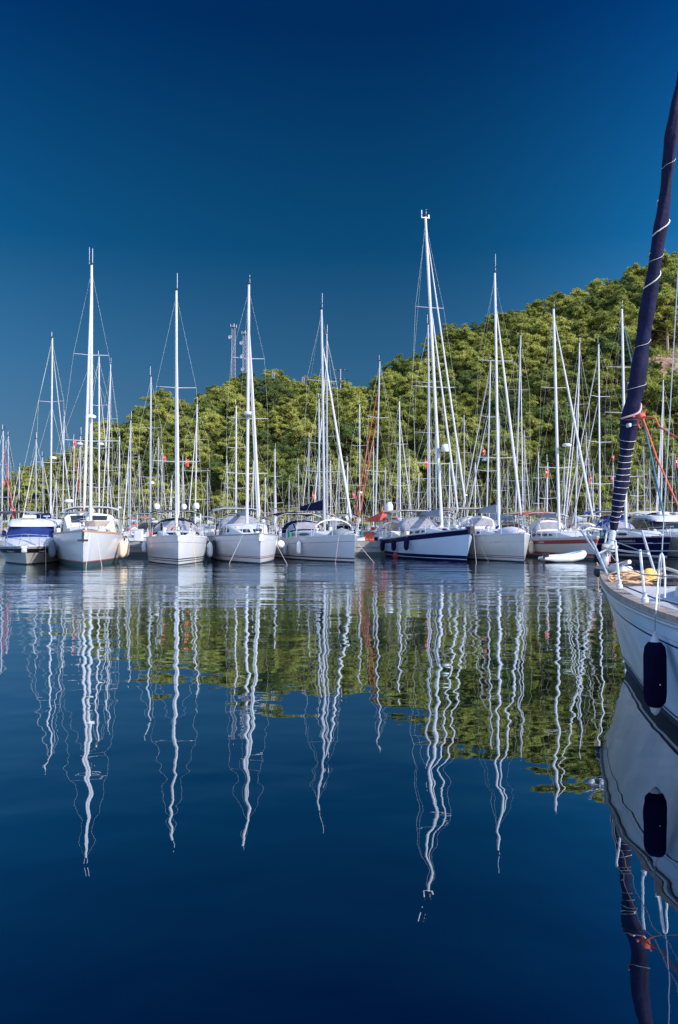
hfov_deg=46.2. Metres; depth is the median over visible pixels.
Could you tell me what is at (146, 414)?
pine tree
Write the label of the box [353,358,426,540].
sailboat
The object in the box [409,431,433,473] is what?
pine tree
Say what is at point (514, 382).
pine tree
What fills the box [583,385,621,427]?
pine tree
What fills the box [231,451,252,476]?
pine tree
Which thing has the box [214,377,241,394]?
pine tree
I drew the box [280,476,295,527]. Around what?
sailboat
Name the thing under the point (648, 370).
pine tree
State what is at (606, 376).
pine tree
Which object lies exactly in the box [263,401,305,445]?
pine tree
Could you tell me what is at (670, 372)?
pine tree
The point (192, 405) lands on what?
pine tree
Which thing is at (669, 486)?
jib sheet
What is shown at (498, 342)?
pine tree
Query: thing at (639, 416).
sheet knot
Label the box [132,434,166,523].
sailboat
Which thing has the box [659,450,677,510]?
sailboat
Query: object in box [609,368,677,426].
pine tree
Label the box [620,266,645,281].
pine tree
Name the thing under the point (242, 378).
pine tree
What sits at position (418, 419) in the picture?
pine tree
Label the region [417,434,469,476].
pine tree
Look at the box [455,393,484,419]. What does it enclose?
pine tree
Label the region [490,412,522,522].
sailboat
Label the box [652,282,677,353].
pine tree
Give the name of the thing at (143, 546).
fender
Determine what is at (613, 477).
sailboat
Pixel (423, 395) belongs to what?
pine tree
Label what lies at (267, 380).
pine tree
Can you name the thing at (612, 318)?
pine tree
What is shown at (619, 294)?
pine tree
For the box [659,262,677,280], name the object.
pine tree
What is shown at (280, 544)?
fender
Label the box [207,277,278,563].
sailboat
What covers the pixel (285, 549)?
fender
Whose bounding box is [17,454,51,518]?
sailboat
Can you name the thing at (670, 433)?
jib sheet
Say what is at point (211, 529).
dock box
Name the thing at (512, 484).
pine tree
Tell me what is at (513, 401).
pine tree
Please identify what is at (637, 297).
pine tree
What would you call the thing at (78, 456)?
pine tree
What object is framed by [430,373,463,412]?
pine tree
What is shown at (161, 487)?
sailboat
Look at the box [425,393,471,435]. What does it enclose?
pine tree
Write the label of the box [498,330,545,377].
pine tree
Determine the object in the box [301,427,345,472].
pine tree
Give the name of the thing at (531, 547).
fender
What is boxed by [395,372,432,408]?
pine tree
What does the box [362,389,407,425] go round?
pine tree
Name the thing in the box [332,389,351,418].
pine tree
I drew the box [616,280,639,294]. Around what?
pine tree
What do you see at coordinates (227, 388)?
pine tree
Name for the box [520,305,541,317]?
pine tree
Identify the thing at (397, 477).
sailboat
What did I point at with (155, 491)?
pine tree
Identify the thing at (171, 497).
sailboat
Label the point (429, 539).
sailboat
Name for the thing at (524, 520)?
sailboat
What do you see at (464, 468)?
sailboat
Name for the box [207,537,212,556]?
fender
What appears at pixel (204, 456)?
pine tree
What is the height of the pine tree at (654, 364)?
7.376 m
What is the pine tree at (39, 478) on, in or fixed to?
on the hillside
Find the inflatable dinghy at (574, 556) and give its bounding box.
[538,550,586,561]
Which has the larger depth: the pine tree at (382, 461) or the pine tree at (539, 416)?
the pine tree at (539, 416)
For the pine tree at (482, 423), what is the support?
on the hillside
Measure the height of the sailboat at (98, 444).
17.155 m
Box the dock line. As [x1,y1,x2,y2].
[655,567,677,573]
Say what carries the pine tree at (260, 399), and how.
on the hillside
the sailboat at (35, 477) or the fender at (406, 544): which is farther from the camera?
the sailboat at (35, 477)
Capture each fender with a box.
[48,533,55,557]
[119,537,125,557]
[124,536,128,556]
[142,537,145,551]
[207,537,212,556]
[211,535,215,556]
[277,538,284,547]
[283,541,286,554]
[296,538,300,554]
[380,540,384,550]
[391,536,395,550]
[404,535,408,550]
[529,538,533,553]
[643,632,666,715]
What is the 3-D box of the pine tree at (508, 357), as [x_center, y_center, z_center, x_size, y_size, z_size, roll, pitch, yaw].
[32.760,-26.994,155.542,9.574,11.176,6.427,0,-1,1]
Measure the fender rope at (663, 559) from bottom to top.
0.514 m
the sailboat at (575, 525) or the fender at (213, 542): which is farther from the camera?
the sailboat at (575, 525)
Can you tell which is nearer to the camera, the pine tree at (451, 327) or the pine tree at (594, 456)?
the pine tree at (594, 456)
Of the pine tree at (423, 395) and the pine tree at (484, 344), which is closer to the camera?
the pine tree at (423, 395)
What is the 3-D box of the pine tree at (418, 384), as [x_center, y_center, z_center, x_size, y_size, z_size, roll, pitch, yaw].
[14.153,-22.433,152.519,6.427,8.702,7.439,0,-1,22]
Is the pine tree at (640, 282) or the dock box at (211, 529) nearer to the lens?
the dock box at (211, 529)
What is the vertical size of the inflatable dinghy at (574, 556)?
0.674 m
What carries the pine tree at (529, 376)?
on the hillside
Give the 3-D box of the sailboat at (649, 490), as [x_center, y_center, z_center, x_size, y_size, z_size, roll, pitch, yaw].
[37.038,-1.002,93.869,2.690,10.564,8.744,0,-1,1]
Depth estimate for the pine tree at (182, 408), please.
146.32 m
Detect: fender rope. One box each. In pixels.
[654,610,656,630]
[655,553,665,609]
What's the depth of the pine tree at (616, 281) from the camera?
200.41 m
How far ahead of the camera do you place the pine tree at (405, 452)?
130.38 m
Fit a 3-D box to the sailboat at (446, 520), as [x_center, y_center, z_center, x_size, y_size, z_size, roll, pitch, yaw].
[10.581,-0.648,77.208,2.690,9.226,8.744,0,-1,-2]
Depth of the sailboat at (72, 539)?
42.58 m
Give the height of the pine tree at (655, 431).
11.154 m
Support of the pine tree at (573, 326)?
on the hillside
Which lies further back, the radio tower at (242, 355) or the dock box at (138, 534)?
the radio tower at (242, 355)
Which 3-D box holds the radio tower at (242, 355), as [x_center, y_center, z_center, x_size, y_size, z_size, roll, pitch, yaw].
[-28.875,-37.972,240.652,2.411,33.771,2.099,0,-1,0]
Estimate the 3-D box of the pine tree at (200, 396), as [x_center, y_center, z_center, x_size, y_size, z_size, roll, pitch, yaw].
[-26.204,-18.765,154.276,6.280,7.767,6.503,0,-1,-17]
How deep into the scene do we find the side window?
56.41 m
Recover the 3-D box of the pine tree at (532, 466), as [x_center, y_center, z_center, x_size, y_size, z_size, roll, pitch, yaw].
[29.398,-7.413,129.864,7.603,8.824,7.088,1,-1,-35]
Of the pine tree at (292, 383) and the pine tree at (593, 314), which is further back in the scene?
the pine tree at (593, 314)
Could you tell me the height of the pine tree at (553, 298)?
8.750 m
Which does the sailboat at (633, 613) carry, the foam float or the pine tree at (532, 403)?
the foam float
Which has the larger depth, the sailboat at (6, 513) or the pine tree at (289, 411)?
the pine tree at (289, 411)
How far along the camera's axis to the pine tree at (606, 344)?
151.59 m
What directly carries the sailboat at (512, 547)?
on the water
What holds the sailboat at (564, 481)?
on the water
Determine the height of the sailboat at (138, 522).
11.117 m
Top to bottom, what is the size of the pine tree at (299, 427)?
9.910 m
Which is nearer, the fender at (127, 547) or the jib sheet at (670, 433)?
the jib sheet at (670, 433)
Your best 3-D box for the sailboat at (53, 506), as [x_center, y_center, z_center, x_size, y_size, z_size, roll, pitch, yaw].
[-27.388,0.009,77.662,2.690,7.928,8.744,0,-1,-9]
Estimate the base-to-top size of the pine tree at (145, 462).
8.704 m
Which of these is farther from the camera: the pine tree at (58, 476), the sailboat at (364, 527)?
the pine tree at (58, 476)
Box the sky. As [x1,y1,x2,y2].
[0,0,677,514]
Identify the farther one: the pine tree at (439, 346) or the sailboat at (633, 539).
the pine tree at (439, 346)
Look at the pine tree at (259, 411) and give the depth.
139.19 m
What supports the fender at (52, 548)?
hanging from the sailboat at (72, 539)
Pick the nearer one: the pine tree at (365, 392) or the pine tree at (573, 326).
the pine tree at (365, 392)
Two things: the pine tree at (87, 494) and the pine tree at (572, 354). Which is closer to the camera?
the pine tree at (87, 494)
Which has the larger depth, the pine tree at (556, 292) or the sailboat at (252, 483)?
the pine tree at (556, 292)
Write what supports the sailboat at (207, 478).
on the water
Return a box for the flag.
[675,456,677,469]
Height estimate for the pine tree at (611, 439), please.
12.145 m
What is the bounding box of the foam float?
[639,568,656,581]
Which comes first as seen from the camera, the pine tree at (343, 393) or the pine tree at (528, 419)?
the pine tree at (528, 419)
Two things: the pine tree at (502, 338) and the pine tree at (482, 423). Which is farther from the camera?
the pine tree at (502, 338)
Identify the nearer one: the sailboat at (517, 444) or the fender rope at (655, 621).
the fender rope at (655, 621)
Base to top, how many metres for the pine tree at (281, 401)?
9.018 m
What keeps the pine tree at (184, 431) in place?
on the hillside
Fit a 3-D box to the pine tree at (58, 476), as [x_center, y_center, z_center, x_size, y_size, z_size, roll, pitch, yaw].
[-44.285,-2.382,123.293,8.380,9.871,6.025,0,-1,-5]
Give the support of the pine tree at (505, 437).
on the hillside
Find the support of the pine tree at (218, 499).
on the hillside
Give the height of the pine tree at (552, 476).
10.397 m
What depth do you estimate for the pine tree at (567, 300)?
183.69 m
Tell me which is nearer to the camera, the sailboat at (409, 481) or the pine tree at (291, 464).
the sailboat at (409, 481)
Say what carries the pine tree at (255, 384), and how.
on the hillside
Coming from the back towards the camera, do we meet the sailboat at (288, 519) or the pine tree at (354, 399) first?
the pine tree at (354, 399)
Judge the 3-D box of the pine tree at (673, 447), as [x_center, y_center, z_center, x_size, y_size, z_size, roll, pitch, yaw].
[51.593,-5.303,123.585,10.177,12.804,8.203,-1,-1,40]
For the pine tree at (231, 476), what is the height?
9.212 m
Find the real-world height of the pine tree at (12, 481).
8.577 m
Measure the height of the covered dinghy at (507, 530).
0.500 m
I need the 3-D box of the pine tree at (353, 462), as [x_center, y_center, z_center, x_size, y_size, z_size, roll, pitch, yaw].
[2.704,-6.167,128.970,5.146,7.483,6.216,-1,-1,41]
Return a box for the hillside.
[87,322,677,526]
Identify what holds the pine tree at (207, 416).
on the hillside
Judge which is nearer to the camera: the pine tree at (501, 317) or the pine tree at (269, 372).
the pine tree at (269, 372)
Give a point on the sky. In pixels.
(298, 149)
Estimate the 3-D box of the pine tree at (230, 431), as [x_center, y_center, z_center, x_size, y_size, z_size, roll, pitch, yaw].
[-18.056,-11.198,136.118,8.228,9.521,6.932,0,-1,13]
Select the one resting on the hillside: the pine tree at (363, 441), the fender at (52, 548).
the pine tree at (363, 441)
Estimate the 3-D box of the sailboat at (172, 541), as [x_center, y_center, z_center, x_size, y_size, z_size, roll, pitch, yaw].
[-9.673,-5.196,47.452,3.524,17.591,12.064,0,-1,-12]
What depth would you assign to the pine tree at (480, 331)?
171.39 m
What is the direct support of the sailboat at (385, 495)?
on the water
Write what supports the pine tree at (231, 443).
on the hillside
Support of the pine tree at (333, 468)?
on the hillside
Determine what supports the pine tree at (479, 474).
on the hillside
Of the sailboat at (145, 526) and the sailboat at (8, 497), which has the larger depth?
the sailboat at (8, 497)
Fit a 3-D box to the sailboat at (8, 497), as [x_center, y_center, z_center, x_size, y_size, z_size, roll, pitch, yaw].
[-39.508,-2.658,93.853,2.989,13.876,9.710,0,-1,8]
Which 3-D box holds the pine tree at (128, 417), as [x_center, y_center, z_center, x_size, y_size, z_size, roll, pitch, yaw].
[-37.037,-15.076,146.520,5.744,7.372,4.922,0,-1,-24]
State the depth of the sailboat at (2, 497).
65.36 m
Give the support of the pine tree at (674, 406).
on the hillside
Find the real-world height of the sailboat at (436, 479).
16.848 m
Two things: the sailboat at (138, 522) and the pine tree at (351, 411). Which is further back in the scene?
the pine tree at (351, 411)
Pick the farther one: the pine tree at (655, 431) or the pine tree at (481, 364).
the pine tree at (481, 364)
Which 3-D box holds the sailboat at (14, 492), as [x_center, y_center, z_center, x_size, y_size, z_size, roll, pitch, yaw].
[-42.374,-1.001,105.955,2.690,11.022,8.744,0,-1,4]
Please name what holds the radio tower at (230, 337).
on the hillside
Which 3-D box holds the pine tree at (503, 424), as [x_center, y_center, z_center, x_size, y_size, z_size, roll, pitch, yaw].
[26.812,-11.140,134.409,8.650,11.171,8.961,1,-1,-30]
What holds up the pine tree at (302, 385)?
on the hillside
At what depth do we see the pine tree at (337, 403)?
143.16 m
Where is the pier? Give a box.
[0,536,594,555]
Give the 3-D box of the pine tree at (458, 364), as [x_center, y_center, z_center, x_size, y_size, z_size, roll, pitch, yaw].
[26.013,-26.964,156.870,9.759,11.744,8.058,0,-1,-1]
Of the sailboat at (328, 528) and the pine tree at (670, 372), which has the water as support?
the sailboat at (328, 528)
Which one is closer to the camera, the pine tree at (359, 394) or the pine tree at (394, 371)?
the pine tree at (359, 394)
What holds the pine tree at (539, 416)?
on the hillside
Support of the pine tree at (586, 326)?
on the hillside
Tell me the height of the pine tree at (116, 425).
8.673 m
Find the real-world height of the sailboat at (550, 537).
17.702 m
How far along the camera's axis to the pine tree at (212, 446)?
132.44 m
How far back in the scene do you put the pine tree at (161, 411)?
138.95 m
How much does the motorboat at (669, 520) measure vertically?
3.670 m
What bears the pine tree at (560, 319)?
on the hillside
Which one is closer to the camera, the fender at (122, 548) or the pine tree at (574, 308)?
the fender at (122, 548)
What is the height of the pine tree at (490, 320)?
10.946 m
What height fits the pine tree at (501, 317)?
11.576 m
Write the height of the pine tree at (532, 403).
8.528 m
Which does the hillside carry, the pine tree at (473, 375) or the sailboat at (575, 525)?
the pine tree at (473, 375)
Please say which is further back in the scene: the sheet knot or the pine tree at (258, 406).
the pine tree at (258, 406)
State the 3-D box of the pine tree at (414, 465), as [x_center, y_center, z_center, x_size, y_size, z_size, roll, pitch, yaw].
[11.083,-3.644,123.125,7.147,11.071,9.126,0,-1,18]
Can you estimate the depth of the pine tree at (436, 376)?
151.95 m
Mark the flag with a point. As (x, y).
(676, 462)
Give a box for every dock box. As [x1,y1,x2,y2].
[133,529,143,540]
[204,526,214,540]
[357,537,364,540]
[364,532,373,540]
[378,529,386,540]
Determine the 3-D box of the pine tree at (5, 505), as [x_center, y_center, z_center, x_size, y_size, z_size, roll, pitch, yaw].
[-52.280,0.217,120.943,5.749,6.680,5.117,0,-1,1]
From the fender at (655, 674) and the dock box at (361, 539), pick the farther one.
the dock box at (361, 539)
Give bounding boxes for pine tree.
[0,476,33,505]
[0,476,37,510]
[0,498,12,519]
[5,475,49,514]
[9,464,38,475]
[23,465,77,514]
[31,452,72,484]
[31,466,55,500]
[44,451,82,506]
[66,483,97,510]
[68,443,110,484]
[70,440,102,461]
[74,453,112,499]
[81,420,125,458]
[93,439,131,486]
[94,421,124,453]
[101,437,124,462]
[104,485,135,521]
[113,458,145,488]
[115,419,143,454]
[118,416,153,455]
[121,433,149,465]
[122,413,143,425]
[129,403,169,441]
[133,388,180,415]
[133,447,171,482]
[135,478,173,517]
[143,421,173,450]
[144,429,180,459]
[145,403,183,438]
[157,456,194,488]
[165,400,192,417]
[167,397,186,415]
[172,415,213,454]
[173,433,199,460]
[173,480,213,521]
[180,440,222,479]
[183,402,195,417]
[184,396,229,429]
[191,394,205,404]
[191,407,229,442]
[196,385,218,403]
[198,454,232,495]
[199,391,219,405]
[203,440,226,461]
[203,491,240,519]
[210,420,249,464]
[211,384,237,425]
[211,389,233,425]
[211,461,254,510]
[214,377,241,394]
[216,415,245,430]
[217,432,252,463]
[225,372,258,390]
[225,392,262,425]
[229,412,267,451]
[230,467,280,517]
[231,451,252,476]
[232,389,263,411]
[237,377,260,393]
[240,407,276,439]
[243,428,282,459]
[245,445,289,484]
[255,378,294,408]
[257,375,290,407]
[257,405,273,424]
[259,369,288,391]
[262,459,315,516]
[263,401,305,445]
[265,394,299,423]
[266,459,301,500]
[269,437,301,461]
[277,370,289,386]
[281,417,328,457]
[282,379,300,393]
[289,381,314,397]
[291,393,325,427]
[291,395,311,417]
[292,393,309,430]
[297,454,316,484]
[298,374,316,386]
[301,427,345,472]
[304,454,349,500]
[307,375,334,397]
[311,393,335,419]
[312,414,340,445]
[320,397,348,427]
[330,422,366,475]
[331,380,351,393]
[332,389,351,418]
[336,468,374,513]
[337,400,379,431]
[339,451,372,482]
[342,386,372,418]
[344,395,367,423]
[344,426,386,473]
[349,386,372,398]
[360,462,398,511]
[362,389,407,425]
[363,419,413,464]
[364,458,396,495]
[366,376,388,402]
[366,418,381,446]
[369,368,402,403]
[374,412,409,448]
[381,353,408,375]
[381,367,402,392]
[383,445,421,475]
[388,398,412,421]
[388,453,431,513]
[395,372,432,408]
[397,352,437,374]
[400,398,434,441]
[404,373,426,402]
[406,358,443,383]
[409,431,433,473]
[413,385,441,403]
[415,464,469,523]
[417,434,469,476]
[420,340,451,364]
[421,372,450,392]
[424,328,463,354]
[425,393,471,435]
[426,413,482,458]
[429,349,461,371]
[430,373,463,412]
[439,323,465,340]
[441,367,456,381]
[449,347,485,380]
[451,323,486,354]
[452,463,474,499]
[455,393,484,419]
[456,370,482,392]
[456,371,481,406]
[460,433,501,479]
[461,348,507,399]
[461,375,499,419]
[462,479,496,515]
[463,335,502,374]
[465,321,485,335]
[466,414,490,452]
[473,332,517,380]
[474,387,530,428]
[474,413,520,453]
[475,328,485,335]
[479,429,532,479]
[480,310,509,332]
[482,313,515,334]
[484,328,516,346]
[485,346,528,383]
[490,464,537,511]
[492,376,525,407]
[493,312,538,347]
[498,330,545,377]
[506,441,543,475]
[507,310,530,317]
[510,398,542,415]
[512,411,554,469]
[514,313,570,362]
[514,366,583,407]
[515,341,546,382]
[517,369,550,405]
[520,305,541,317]
[521,464,556,508]
[522,406,559,447]
[526,298,553,315]
[532,313,573,357]
[534,439,575,489]
[535,400,589,449]
[540,359,570,371]
[540,458,601,516]
[545,292,565,315]
[546,290,560,310]
[547,333,596,372]
[547,388,593,435]
[551,295,578,331]
[551,363,597,406]
[555,323,577,339]
[558,288,588,299]
[558,300,593,334]
[561,335,593,368]
[567,440,610,482]
[569,316,599,354]
[574,295,609,314]
[576,296,605,313]
[577,309,618,341]
[577,475,612,517]
[578,412,619,461]
[579,353,626,408]
[583,278,608,298]
[583,322,618,353]
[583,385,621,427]
[587,323,658,398]
[591,304,654,344]
[591,428,649,478]
[594,323,636,384]
[596,284,623,309]
[603,462,649,515]
[605,281,615,293]
[605,288,639,324]
[606,404,644,436]
[607,297,639,326]
[609,279,625,285]
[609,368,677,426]
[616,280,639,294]
[619,262,647,287]
[619,368,670,406]
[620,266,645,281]
[630,284,668,324]
[632,291,677,345]
[633,279,644,287]
[635,411,677,466]
[637,436,677,510]
[639,274,676,340]
[641,392,677,434]
[644,250,677,278]
[647,360,662,377]
[650,372,677,436]
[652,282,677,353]
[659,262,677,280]
[660,369,677,378]
[665,375,677,414]
[669,251,677,258]
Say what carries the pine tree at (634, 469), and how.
on the hillside
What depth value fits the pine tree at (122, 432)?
140.41 m
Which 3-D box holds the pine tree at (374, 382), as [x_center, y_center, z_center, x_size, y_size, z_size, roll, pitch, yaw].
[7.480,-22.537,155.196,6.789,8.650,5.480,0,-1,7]
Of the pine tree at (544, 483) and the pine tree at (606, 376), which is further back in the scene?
the pine tree at (606, 376)
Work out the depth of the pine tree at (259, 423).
135.44 m
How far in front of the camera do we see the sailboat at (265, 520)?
94.17 m
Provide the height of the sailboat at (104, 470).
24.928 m
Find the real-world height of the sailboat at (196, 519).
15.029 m
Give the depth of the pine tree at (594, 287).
194.33 m
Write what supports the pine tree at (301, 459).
on the hillside
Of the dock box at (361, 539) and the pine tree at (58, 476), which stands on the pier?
the dock box at (361, 539)
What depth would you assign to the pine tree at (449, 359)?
159.88 m
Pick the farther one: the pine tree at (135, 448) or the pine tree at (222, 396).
the pine tree at (222, 396)
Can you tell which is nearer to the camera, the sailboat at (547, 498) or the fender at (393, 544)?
the fender at (393, 544)
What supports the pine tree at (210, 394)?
on the hillside
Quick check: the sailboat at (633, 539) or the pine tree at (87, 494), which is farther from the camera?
the pine tree at (87, 494)
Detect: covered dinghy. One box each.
[329,529,352,534]
[496,527,525,533]
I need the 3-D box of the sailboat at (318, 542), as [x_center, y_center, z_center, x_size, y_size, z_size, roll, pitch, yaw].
[-1.455,-4.989,50.580,3.924,17.296,12.542,0,-1,-22]
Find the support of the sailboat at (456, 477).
on the water
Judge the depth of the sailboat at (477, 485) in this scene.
76.92 m
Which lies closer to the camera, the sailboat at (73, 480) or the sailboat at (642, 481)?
the sailboat at (73, 480)
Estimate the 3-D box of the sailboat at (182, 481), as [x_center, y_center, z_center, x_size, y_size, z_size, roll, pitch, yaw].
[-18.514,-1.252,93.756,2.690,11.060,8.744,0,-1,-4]
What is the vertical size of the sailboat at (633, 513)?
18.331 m
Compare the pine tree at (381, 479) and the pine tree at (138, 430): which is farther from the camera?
the pine tree at (138, 430)
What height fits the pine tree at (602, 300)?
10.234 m
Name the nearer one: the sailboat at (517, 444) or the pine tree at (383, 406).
the sailboat at (517, 444)
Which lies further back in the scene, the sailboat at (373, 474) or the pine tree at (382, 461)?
the pine tree at (382, 461)
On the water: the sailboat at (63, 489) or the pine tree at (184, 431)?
the sailboat at (63, 489)
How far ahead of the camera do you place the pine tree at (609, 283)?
196.91 m
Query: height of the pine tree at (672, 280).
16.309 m
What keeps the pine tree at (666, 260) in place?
on the hillside
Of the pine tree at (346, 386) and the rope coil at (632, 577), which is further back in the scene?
the pine tree at (346, 386)
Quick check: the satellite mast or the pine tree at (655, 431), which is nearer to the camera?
the satellite mast
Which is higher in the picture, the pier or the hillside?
the hillside
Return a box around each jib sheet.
[642,418,677,506]
[643,416,677,438]
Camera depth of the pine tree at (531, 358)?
154.97 m
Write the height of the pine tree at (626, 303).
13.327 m
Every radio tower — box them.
[228,324,236,380]
[240,330,246,372]
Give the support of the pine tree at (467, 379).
on the hillside
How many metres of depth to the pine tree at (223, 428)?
139.56 m
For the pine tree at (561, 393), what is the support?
on the hillside
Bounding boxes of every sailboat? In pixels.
[0,334,70,540]
[0,425,13,535]
[0,433,21,528]
[4,464,26,527]
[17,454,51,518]
[22,432,63,519]
[48,476,63,525]
[51,411,76,523]
[52,438,81,518]
[53,247,123,566]
[53,351,118,531]
[71,435,88,510]
[96,361,121,527]
[110,433,128,532]
[117,411,148,539]
[118,455,146,530]
[120,461,143,524]
[128,366,167,540]
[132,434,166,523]
[146,273,206,564]
[153,445,168,520]
[162,476,184,518]
[179,455,190,518]
[181,397,216,535]
[201,471,219,525]
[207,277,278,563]
[211,457,233,525]
[222,400,251,518]
[249,459,261,523]
[256,476,272,523]
[262,444,285,537]
[267,293,357,561]
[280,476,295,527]
[290,463,308,520]
[301,437,322,522]
[307,397,336,530]
[313,332,359,531]
[321,459,338,522]
[329,461,360,534]
[332,451,351,522]
[340,403,373,530]
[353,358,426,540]
[365,443,382,530]
[370,400,412,530]
[377,466,391,525]
[379,209,474,561]
[391,447,404,518]
[401,449,415,519]
[409,314,456,527]
[412,470,433,519]
[425,435,454,523]
[433,461,458,526]
[443,254,529,562]
[443,413,474,525]
[450,450,464,523]
[453,458,482,525]
[460,356,542,531]
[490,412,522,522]
[500,334,531,531]
[501,468,513,521]
[509,430,533,529]
[513,302,599,559]
[529,449,555,525]
[534,461,568,526]
[557,338,602,531]
[560,456,572,528]
[566,340,677,534]
[566,431,595,524]
[576,300,673,559]
[581,74,677,727]
[586,467,598,524]
[605,461,614,515]
[627,473,670,528]
[633,443,651,519]
[643,466,656,514]
[645,378,677,514]
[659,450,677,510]
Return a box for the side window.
[632,519,652,530]
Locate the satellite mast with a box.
[384,502,394,536]
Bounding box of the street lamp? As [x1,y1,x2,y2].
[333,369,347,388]
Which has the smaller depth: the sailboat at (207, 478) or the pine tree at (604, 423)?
the sailboat at (207, 478)
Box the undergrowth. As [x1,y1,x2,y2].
[2,330,677,528]
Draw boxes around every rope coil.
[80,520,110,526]
[605,570,663,585]
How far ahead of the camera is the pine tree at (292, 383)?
157.48 m
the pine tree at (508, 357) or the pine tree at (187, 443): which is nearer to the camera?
the pine tree at (187, 443)
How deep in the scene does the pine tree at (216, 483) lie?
125.47 m
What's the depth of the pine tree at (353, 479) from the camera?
122.96 m
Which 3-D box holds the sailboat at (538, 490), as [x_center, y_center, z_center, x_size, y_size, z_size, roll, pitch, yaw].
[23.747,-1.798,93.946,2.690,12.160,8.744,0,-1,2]
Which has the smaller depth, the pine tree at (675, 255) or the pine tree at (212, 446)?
the pine tree at (212, 446)
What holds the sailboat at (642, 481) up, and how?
on the water
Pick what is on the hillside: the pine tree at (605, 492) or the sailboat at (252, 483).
the pine tree at (605, 492)
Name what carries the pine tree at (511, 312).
on the hillside
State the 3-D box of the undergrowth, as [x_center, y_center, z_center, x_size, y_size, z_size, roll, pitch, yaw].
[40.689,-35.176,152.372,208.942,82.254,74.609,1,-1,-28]
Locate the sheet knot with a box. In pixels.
[633,409,646,428]
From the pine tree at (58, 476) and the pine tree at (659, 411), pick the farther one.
the pine tree at (659, 411)
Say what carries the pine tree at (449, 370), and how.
on the hillside
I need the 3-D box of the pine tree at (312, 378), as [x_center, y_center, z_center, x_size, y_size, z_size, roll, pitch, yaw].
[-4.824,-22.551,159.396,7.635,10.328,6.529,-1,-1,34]
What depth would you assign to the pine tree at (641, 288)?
182.00 m
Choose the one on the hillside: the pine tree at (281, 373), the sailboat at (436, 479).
the pine tree at (281, 373)
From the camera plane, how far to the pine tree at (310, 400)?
139.59 m
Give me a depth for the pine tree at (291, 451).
129.68 m
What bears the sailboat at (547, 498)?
on the water
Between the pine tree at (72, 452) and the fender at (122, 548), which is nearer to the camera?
the fender at (122, 548)
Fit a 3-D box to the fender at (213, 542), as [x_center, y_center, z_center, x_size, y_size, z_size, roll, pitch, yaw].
[-7.449,2.014,47.237,0.320,1.266,0.320,0,-1,0]
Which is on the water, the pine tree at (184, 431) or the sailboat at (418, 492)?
the sailboat at (418, 492)
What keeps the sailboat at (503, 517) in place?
on the water
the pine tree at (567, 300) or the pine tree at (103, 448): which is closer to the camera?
the pine tree at (103, 448)
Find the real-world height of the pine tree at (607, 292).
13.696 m
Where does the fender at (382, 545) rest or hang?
hanging from the sailboat at (429, 539)
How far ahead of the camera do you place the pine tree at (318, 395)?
145.86 m
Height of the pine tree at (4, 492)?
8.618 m
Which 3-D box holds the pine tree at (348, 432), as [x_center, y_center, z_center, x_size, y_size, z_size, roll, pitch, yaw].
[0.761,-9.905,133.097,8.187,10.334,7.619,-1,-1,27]
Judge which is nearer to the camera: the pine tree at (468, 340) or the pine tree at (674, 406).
the pine tree at (674, 406)
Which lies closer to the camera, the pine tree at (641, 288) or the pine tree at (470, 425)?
the pine tree at (470, 425)
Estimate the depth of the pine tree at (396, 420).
136.79 m
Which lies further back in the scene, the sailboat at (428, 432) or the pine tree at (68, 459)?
the pine tree at (68, 459)
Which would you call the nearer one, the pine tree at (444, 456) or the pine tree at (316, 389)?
the pine tree at (444, 456)
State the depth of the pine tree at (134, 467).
127.06 m
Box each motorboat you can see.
[0,515,63,564]
[631,512,677,556]
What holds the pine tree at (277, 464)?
on the hillside
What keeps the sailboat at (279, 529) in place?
on the water
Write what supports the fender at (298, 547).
hanging from the sailboat at (318, 542)
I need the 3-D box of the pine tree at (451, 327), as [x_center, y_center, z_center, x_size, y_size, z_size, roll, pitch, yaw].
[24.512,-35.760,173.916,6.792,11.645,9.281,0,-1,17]
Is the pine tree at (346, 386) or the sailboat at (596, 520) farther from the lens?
the pine tree at (346, 386)
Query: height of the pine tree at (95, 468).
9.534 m
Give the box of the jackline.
[623,585,677,604]
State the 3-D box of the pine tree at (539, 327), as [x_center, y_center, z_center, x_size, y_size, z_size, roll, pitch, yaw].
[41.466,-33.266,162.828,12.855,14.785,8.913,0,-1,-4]
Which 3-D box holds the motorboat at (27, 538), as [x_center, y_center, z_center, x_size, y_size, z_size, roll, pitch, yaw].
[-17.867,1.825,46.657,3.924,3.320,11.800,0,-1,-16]
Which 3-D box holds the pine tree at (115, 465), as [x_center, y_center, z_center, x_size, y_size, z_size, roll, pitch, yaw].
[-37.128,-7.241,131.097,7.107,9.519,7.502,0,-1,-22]
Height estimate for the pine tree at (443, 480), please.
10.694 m
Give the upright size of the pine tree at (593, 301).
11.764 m
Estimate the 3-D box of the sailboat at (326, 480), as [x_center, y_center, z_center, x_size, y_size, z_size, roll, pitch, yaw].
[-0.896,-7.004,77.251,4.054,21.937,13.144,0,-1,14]
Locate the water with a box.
[0,556,677,1023]
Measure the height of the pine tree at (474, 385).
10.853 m
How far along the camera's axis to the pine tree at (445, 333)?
168.31 m

